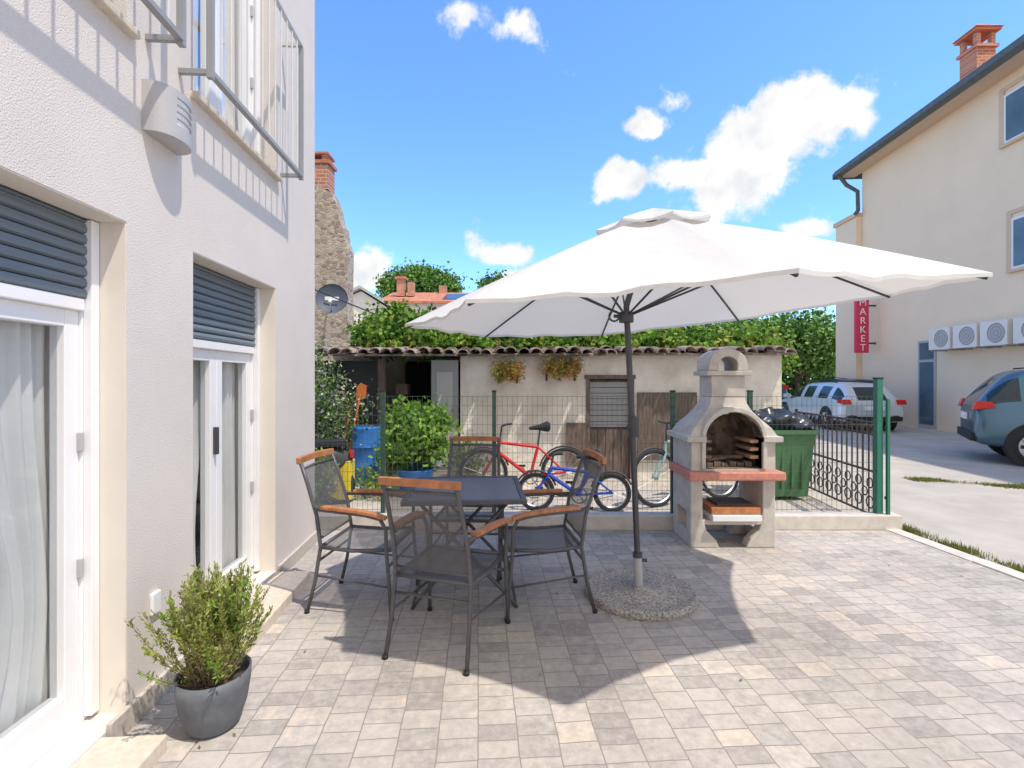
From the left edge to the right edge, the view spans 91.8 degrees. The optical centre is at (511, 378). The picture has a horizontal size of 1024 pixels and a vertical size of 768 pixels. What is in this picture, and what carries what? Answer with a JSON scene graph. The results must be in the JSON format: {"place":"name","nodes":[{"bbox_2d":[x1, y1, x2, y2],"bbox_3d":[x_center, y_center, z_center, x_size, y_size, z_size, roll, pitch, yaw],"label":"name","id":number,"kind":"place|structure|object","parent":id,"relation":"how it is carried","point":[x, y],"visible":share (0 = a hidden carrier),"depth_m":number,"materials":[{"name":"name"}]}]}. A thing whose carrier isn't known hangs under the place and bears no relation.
{"place":"outdoors","nodes":[
{"label":"outdoors","id":0,"kind":"place"},
{"bbox_2d":[193,0,215,108],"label":"door","id":1,"kind":"structure","parent":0,"point":[199,39],"depth_m":3.01,"materials":[{"name":"white"}]},
{"bbox_2d":[216,0,253,144],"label":"door","id":2,"kind":"structure","parent":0,"point":[231,114],"depth_m":3.42,"materials":[{"name":"white"}]},
{"bbox_2d":[315,289,374,331],"bbox_3d":[-3.800,-1.550,10.350,6.157,1.923,1.508,0,0,45],"label":"overhead cable","id":3,"kind":"object","parent":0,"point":[342,301],"visible":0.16,"depth_m":9.26,"materials":[{"name":"rubber"}]},
{"bbox_2d":[353,285,391,344],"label":"white gabled house","id":4,"kind":"structure","parent":0,"point":[361,295],"depth_m":26.00,"materials":[{"name":"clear paint"}]},
{"bbox_2d":[382,276,468,312],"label":"red roof house","id":5,"kind":"structure","parent":0,"point":[442,297],"depth_m":32.30,"materials":[{"name":"tile"}]},
{"bbox_2d":[125,530,1023,767],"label":"terrace paving","id":6,"kind":"structure","parent":0,"point":[911,655],"depth_m":2.55,"materials":[{"name":"grey stone"}]},
{"bbox_2d":[125,557,272,738],"bbox_3d":[-1.319,1.148,2.110,0.510,0.689,0.520,0,0,0],"label":"potted shrub","id":7,"kind":"object","parent":6,"relation":"on","point":[211,682],"visible":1,"depth_m":2.06,"materials":[{"name":"green plant"}]},
{"bbox_2d":[296,448,418,620],"bbox_3d":[-1.035,1.000,3.367,0.682,0.991,0.621,0,0,7],"label":"garden chair","id":8,"kind":"object","parent":6,"relation":"on","point":[328,493],"visible":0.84,"depth_m":3.31,"materials":[{"name":"metal"}]},
{"bbox_2d":[378,476,512,676],"bbox_3d":[-0.377,1.000,2.807,0.621,0.991,0.682,0,0,18],"label":"garden chair","id":9,"kind":"object","parent":6,"relation":"on","point":[430,540],"visible":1,"depth_m":2.60,"materials":[{"name":"fabric"}]},
{"bbox_2d":[409,476,526,609],"bbox_3d":[-0.330,1.136,3.540,0.800,0.727,0.800,0,0,-4],"label":"garden table","id":10,"kind":"object","parent":6,"relation":"on","point":[483,491],"visible":0.59,"depth_m":3.46,"materials":[{"name":"grey metal"}]},
{"bbox_2d":[438,436,503,579],"bbox_3d":[-0.337,1.000,4.036,0.621,0.991,0.682,0,0,3],"label":"garden chair","id":11,"kind":"object","parent":6,"relation":"on","point":[474,460],"visible":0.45,"depth_m":4.28,"materials":[{"name":"fabric"}]},
{"bbox_2d":[495,448,606,619],"bbox_3d":[0.255,1.000,3.368,0.682,0.991,0.621,0,0,-8],"label":"garden chair","id":12,"kind":"object","parent":6,"relation":"on","point":[537,540],"visible":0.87,"depth_m":3.32,"materials":[{"name":"metal"}]},
{"bbox_2d":[198,535,961,748],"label":"fallen leaves","id":13,"kind":"object","parent":6,"relation":"on","point":[199,746],"visible":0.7,"depth_m":2.45,"materials":[{"name":"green plant"}]},
{"bbox_2d":[405,208,992,621],"bbox_3d":[0.955,0.161,3.400,3.104,2.662,3.104,0,0,-24],"label":"patio umbrella","id":14,"kind":"object","parent":6,"relation":"on","point":[652,269],"visible":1,"depth_m":3.10,"materials":[{"name":"white fabric"}]},
{"bbox_2d":[667,349,785,547],"bbox_3d":[1.955,0.610,4.605,0.850,1.765,0.610,0,0,0],"label":"masonry barbecue","id":15,"kind":"object","parent":6,"relation":"on","point":[713,440],"visible":1,"depth_m":4.46,"materials":[{"name":"concrete"}]},
{"bbox_2d":[349,458,861,511],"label":"yard ground","id":16,"kind":"structure","parent":0,"point":[814,500],"depth_m":6.16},
{"bbox_2d":[315,438,354,491],"bbox_3d":[-2.621,0.910,5.753,1.540,1.175,0.610,0,0,-20],"label":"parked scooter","id":17,"kind":"object","parent":16,"relation":"on","point":[323,446],"visible":0.16,"depth_m":5.86,"materials":[{"name":"plastic"}]},
{"bbox_2d":[339,459,354,499],"bbox_3d":[-2.050,1.156,6.000,0.240,0.569,0.200,0,0,0],"label":"yellow canister","id":18,"kind":"object","parent":16,"relation":"on","point":[349,474],"visible":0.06,"depth_m":5.90,"materials":[{"name":"plastic"}]},
{"bbox_2d":[315,335,379,461],"bbox_3d":[-2.826,0.397,6.951,1.969,2.027,1.429,0,0,-21],"label":"climbing shrub","id":19,"kind":"object","parent":16,"relation":"on","point":[320,411],"visible":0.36,"depth_m":6.89,"materials":[{"name":"green plant"}]},
{"bbox_2d":[341,383,366,448],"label":"garden tools","id":20,"kind":"object","parent":16,"relation":"on","point":[361,388],"visible":0.58,"depth_m":7.09,"materials":[{"name":"orange paint"}]},
{"bbox_2d":[351,425,380,485],"bbox_3d":[-2.080,1.086,7.100,0.450,0.820,0.450,0,0,0],"label":"blue barrel","id":21,"kind":"object","parent":16,"relation":"on","point":[364,445],"visible":0.5,"depth_m":6.91,"materials":[{"name":"plastic"}]},
{"bbox_2d":[315,428,481,502],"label":"plants","id":22,"kind":"object","parent":16,"relation":"on","point":[364,481],"visible":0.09,"depth_m":6.20,"materials":[{"name":"green plant"}]},
{"bbox_2d":[368,392,463,488],"bbox_3d":[-1.274,0.837,6.492,1.259,1.319,1.010,0,0,0],"label":"potted bush","id":23,"kind":"object","parent":16,"relation":"on","point":[415,437],"visible":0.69,"depth_m":6.41,"materials":[{"name":"green plant"}]},
{"bbox_2d":[499,421,582,496],"bbox_3d":[0.158,1.018,6.290,1.593,0.966,0.527,0,0,11],"label":"bicycle","id":24,"kind":"object","parent":16,"relation":"on","point":[545,428],"visible":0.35,"depth_m":6.31,"materials":[{"name":"metal"}]},
{"bbox_2d":[315,345,796,478],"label":"stone shed","id":25,"kind":"structure","parent":16,"relation":"on","point":[655,372],"depth_m":7.40,"materials":[{"name":"paint"}]},
{"bbox_2d":[489,356,529,383],"bbox_3d":[-0.043,-0.141,7.219,0.627,0.447,0.433,0,0,0],"label":"wall flower box","id":26,"kind":"object","parent":25,"relation":"attached to","point":[507,371],"visible":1,"depth_m":7.15,"materials":[{"name":"yellow plant"}]},
{"bbox_2d":[535,352,587,383],"bbox_3d":[0.733,-0.164,7.213,0.802,0.467,0.434,0,0,0],"label":"wall flower box","id":27,"kind":"object","parent":25,"relation":"attached to","point":[561,368],"visible":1,"depth_m":7.16,"materials":[{"name":"brown plant"}]},
{"bbox_2d":[343,297,815,384],"bbox_3d":[1.858,-0.374,8.647,9.107,2.009,3.532,0,0,-18],"label":"vine foliage","id":28,"kind":"object","parent":25,"relation":"on","point":[386,328],"visible":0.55,"depth_m":7.81,"materials":[{"name":"green plant"}]},
{"bbox_2d":[566,375,696,478],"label":"doors and boards","id":29,"kind":"structure","parent":25,"relation":"in","point":[599,410],"depth_m":7.39,"materials":[{"name":"brown wood"}]},
{"bbox_2d":[518,449,631,511],"bbox_3d":[0.702,1.152,5.634,1.217,0.698,0.515,0,0,25],"label":"bicycle","id":30,"kind":"object","parent":16,"relation":"on","point":[599,503],"visible":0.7,"depth_m":5.63,"materials":[{"name":"metal"}]},
{"bbox_2d":[637,420,738,507],"bbox_3d":[2.119,0.982,6.096,1.694,1.038,0.550,0,0,-24],"label":"bicycle","id":31,"kind":"object","parent":16,"relation":"on","point":[664,453],"visible":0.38,"depth_m":5.86,"materials":[{"name":"metal"}]},
{"bbox_2d":[753,407,818,496],"bbox_3d":[3.345,0.930,6.370,0.806,1.157,0.740,0,0,0],"label":"wheelie bin","id":32,"kind":"object","parent":16,"relation":"on","point":[793,462],"visible":0.67,"depth_m":6.07,"materials":[{"name":"plastic"}]},
{"bbox_2d":[315,0,1023,377],"label":"sky","id":33,"kind":"structure","parent":0,"point":[474,135],"materials":[{"name":"blue"}]},
{"bbox_2d":[791,388,1023,567],"bbox_3d":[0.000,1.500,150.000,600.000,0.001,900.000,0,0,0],"label":"ground","id":34,"kind":"structure","parent":0,"point":[987,519],"depth_m":6.92,"materials":[{"name":"concrete"}]},
{"bbox_2d":[0,217,199,586],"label":"floors and roof","id":35,"kind":"object","parent":34,"relation":"on","point":[197,552],"depth_m":3.94,"materials":[{"name":"white paint"}]},
{"bbox_2d":[0,0,314,767],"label":"walls","id":36,"kind":"structure","parent":34,"relation":"on","point":[73,73],"depth_m":2.35,"materials":[{"name":"paint"}]},
{"bbox_2d":[0,190,98,767],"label":"door frame","id":37,"kind":"object","parent":36,"relation":"attached to","point":[87,308],"visible":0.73,"depth_m":2.06,"materials":[{"name":"white plastic"}]},
{"bbox_2d":[0,320,48,733],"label":"curtain","id":38,"kind":"object","parent":37,"relation":"hanging from","point":[24,519],"visible":0.81,"depth_m":1.91,"materials":[{"name":"white fabric"}]},
{"bbox_2d":[0,298,82,767],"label":"door","id":39,"kind":"structure","parent":37,"relation":"attached to","point":[29,731],"depth_m":1.98,"materials":[{"name":"white plastic"}]},
{"bbox_2d":[0,186,87,298],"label":"roller shutter","id":40,"kind":"object","parent":37,"relation":"attached to","point":[15,267],"visible":1,"depth_m":1.84,"materials":[{"name":"grey metal"}]},
{"bbox_2d":[0,166,274,713],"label":"reveals","id":41,"kind":"object","parent":36,"relation":"attached to","point":[112,464],"visible":0.72,"depth_m":2.11,"materials":[{"name":"paint"}]},
{"bbox_2d":[149,589,160,615],"bbox_3d":[-1.643,1.030,2.287,0.020,0.100,0.060,0,0,-4],"label":"outdoor socket","id":42,"kind":"object","parent":36,"relation":"attached to","point":[155,602],"visible":0.89,"depth_m":2.27,"materials":[{"name":"white plastic"}]},
{"bbox_2d":[141,0,185,47],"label":"balcony railing","id":43,"kind":"object","parent":36,"relation":"attached to","point":[177,34],"visible":1,"depth_m":2.23,"materials":[{"name":"grey metal"}]},
{"bbox_2d":[141,79,191,154],"bbox_3d":[-1.598,-1.222,2.340,0.118,0.225,0.260,0,0,-4],"label":"wall lamp","id":44,"kind":"object","parent":36,"relation":"attached to","point":[166,112],"visible":1,"depth_m":2.26,"materials":[{"name":"white paint"}]},
{"bbox_2d":[106,531,317,736],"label":"plinth","id":45,"kind":"structure","parent":36,"relation":"attached to","point":[124,721],"depth_m":2.23,"materials":[{"name":"stone"}]},
{"bbox_2d":[193,268,259,576],"bbox_3d":[-1.866,0.375,3.121,0.105,2.090,1.054,0,0,-4],"label":"door frame","id":46,"kind":"object","parent":36,"relation":"attached to","point":[254,352],"visible":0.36,"depth_m":3.60,"materials":[{"name":"white plastic"}]},
{"bbox_2d":[193,348,218,586],"bbox_3d":[-1.861,0.595,2.886,0.090,1.550,0.473,0,0,-4],"label":"door","id":47,"kind":"structure","parent":46,"relation":"attached to","point":[209,437],"depth_m":3.05,"materials":[{"name":"white plastic"}]},
{"bbox_2d":[193,361,237,581],"bbox_3d":[-1.964,0.600,3.118,0.059,1.560,1.020,0,0,-4],"label":"curtain","id":48,"kind":"object","parent":46,"relation":"hanging from","point":[229,463],"visible":0.25,"depth_m":3.44,"materials":[{"name":"white fabric"}]},
{"bbox_2d":[193,264,255,346],"bbox_3d":[-1.839,-0.446,3.126,0.017,0.432,0.960,0,0,-4],"label":"roller shutter","id":49,"kind":"object","parent":46,"relation":"attached to","point":[217,324],"visible":0.62,"depth_m":3.14,"materials":[{"name":"grey metal"}]},
{"bbox_2d":[216,350,253,584],"bbox_3d":[-1.898,0.595,3.362,0.080,1.550,0.473,0,0,-4],"label":"door","id":50,"kind":"structure","parent":46,"relation":"attached to","point":[245,418],"depth_m":3.53,"materials":[{"name":"white plastic"}]},
{"bbox_2d":[178,0,303,179],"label":"balcony railing","id":51,"kind":"object","parent":36,"relation":"attached to","point":[209,72],"visible":0.99,"depth_m":3.17,"materials":[{"name":"grey metal"}]},
{"bbox_2d":[251,0,259,153],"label":"door frame","id":52,"kind":"object","parent":36,"relation":"attached to","point":[255,139],"visible":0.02,"depth_m":3.61,"materials":[{"name":"white plastic"}]},
{"bbox_2d":[69,0,310,767],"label":"stone sills","id":53,"kind":"structure","parent":34,"relation":"on","point":[280,596],"depth_m":2.10,"materials":[{"name":"beige stone"}]},
{"bbox_2d":[315,151,353,360],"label":"old stone house","id":54,"kind":"structure","parent":34,"relation":"on","point":[334,258],"depth_m":12.00,"materials":[{"name":"stone"}]},
{"bbox_2d":[316,284,347,313],"bbox_3d":[-4.221,-1.801,11.316,0.600,0.675,1.184,0,0,-42],"label":"satellite dish","id":55,"kind":"object","parent":54,"relation":"attached to","point":[326,303],"visible":0.97,"depth_m":11.16,"materials":[{"name":"metal"}]},
{"bbox_2d":[373,257,469,303],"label":"tree","id":56,"kind":"object","parent":34,"relation":"on","point":[427,278],"visible":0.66,"depth_m":59.54,"materials":[{"name":"green plant"}]},
{"bbox_2d":[470,269,507,290],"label":"tree","id":57,"kind":"object","parent":34,"relation":"on","point":[484,282],"visible":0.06,"depth_m":53.57,"materials":[{"name":"green plant"}]},
{"bbox_2d":[315,512,901,529],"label":"fence footing wall","id":58,"kind":"structure","parent":34,"relation":"on","point":[783,521],"depth_m":4.90,"materials":[{"name":"concrete"}]},
{"bbox_2d":[315,390,875,512],"bbox_3d":[0.730,0.738,5.004,5.862,1.245,0.050,0,0,0],"label":"wire fence","id":59,"kind":"object","parent":58,"relation":"on","point":[672,396],"visible":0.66,"depth_m":4.98,"materials":[{"name":"metal"}]},
{"bbox_2d":[656,323,722,332],"bbox_3d":[8.588,-0.964,25.180,5.527,5.142,5.097,0,0,0],"label":"broadleaf tree","id":60,"kind":"object","parent":34,"relation":"on","point":[711,325],"depth_m":23.64,"materials":[{"name":"green plant"}]},
{"bbox_2d":[703,315,793,368],"bbox_3d":[11.002,-1.096,23.857,4.919,5.406,4.424,0,0,-19],"label":"broadleaf tree","id":61,"kind":"object","parent":34,"relation":"on","point":[742,322],"visible":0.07,"depth_m":22.86,"materials":[{"name":"green plant"}]},
{"bbox_2d":[782,384,788,399],"bbox_3d":[11.600,0.540,24.480,2.120,1.991,4.429,0,0,0],"label":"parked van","id":62,"kind":"object","parent":34,"relation":"on","point":[785,388],"visible":0.06,"depth_m":22.32,"materials":[{"name":"metal"}]},
{"bbox_2d":[750,307,835,393],"bbox_3d":[13.211,-1.212,23.398,5.728,5.639,5.119,0,0,0],"label":"broadleaf tree","id":63,"kind":"object","parent":34,"relation":"on","point":[819,349],"visible":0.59,"depth_m":22.31,"materials":[{"name":"green plant"}]},
{"bbox_2d":[770,308,835,385],"bbox_3d":[16.216,-1.374,26.967,5.819,5.961,6.583,0,0,-28],"label":"broadleaf tree","id":64,"kind":"object","parent":34,"relation":"on","point":[806,377],"visible":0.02,"depth_m":26.35,"materials":[{"name":"green plant"}]},
{"bbox_2d":[782,367,834,387],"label":"distant treeline","id":65,"kind":"object","parent":34,"relation":"on","point":[811,378],"depth_m":78.84,"materials":[{"name":"green plant"}]},
{"bbox_2d":[782,367,835,397],"bbox_3d":[12.961,0.062,28.011,23.915,3.093,3.146,0,0,0],"label":"hedge foliage","id":66,"kind":"object","parent":34,"relation":"on","point":[791,390],"visible":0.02,"depth_m":27.69,"materials":[{"name":"green plant"}]},
{"bbox_2d":[782,380,906,429],"bbox_3d":[10.388,0.788,16.167,2.120,1.493,4.629,0,0,6],"label":"parked silver car","id":67,"kind":"object","parent":34,"relation":"on","point":[860,408],"visible":0.79,"depth_m":14.37,"materials":[{"name":"metal"}]},
{"bbox_2d":[819,377,872,382],"bbox_3d":[12.349,0.734,18.725,1.908,1.602,4.330,0,0,4],"label":"parked dark car","id":68,"kind":"object","parent":34,"relation":"on","point":[845,380],"visible":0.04,"depth_m":17.53,"materials":[{"name":"metal"}]},
{"bbox_2d":[872,377,889,514],"bbox_3d":[3.703,0.743,4.977,0.114,1.515,0.094,0,0,0],"label":"gate post","id":69,"kind":"object","parent":34,"relation":"on","point":[878,445],"visible":0.84,"depth_m":4.96,"materials":[{"name":"metal"}]},
{"bbox_2d":[795,409,872,511],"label":"iron gate","id":70,"kind":"structure","parent":69,"relation":"attached to","point":[851,430],"depth_m":5.66,"materials":[{"name":"black metal"}]},
{"bbox_2d":[833,66,1023,432],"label":"walls","id":71,"kind":"structure","parent":34,"relation":"on","point":[948,189],"depth_m":14.15,"materials":[{"name":"beige paint"}]},
{"bbox_2d":[854,300,875,352],"bbox_3d":[12.280,-1.900,17.150,0.840,2.000,0.140,0,0,0],"label":"market sign","id":72,"kind":"object","parent":71,"relation":"attached to","point":[861,327],"visible":0.87,"depth_m":17.10,"materials":[{"name":"red metal"}]},
{"bbox_2d":[832,34,1023,214],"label":"roof and gutter","id":73,"kind":"structure","parent":71,"relation":"on","point":[1008,60],"depth_m":13.76,"materials":[{"name":"grey tile"}]},
{"bbox_2d":[952,24,1003,79],"bbox_3d":[13.500,-8.850,14.400,0.800,2.900,0.800,0,0,0],"label":"brick chimney","id":74,"kind":"object","parent":73,"relation":"on","point":[976,54],"visible":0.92,"depth_m":14.19,"materials":[{"name":"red brick"}]},
{"bbox_2d":[905,75,1023,430],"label":"windows and door","id":75,"kind":"structure","parent":71,"relation":"attached to","point":[1011,117],"depth_m":12.19,"materials":[{"name":"white paint"}]},
{"bbox_2d":[929,317,1023,350],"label":"air conditioner units","id":76,"kind":"object","parent":71,"relation":"attached to","point":[998,333],"visible":1,"depth_m":12.59},
{"bbox_2d":[885,529,1023,580],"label":"edging strip","id":77,"kind":"object","parent":34,"relation":"on","point":[1013,573],"visible":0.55,"depth_m":4.17,"materials":[{"name":"concrete"}]},
{"bbox_2d":[901,475,1023,488],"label":"grass strip","id":78,"kind":"object","parent":34,"relation":"on","point":[1006,486],"depth_m":7.16,"materials":[{"name":"green plant"}]},
{"bbox_2d":[902,523,1023,572],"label":"kerb grass","id":79,"kind":"structure","parent":34,"relation":"on","point":[959,547],"depth_m":4.34,"materials":[{"name":"green plant"}]},
{"bbox_2d":[957,367,1023,466],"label":"parked blue car","id":80,"kind":"object","parent":34,"relation":"on","point":[992,413],"visible":1,"depth_m":8.71,"materials":[{"name":"metal"}]}
]}

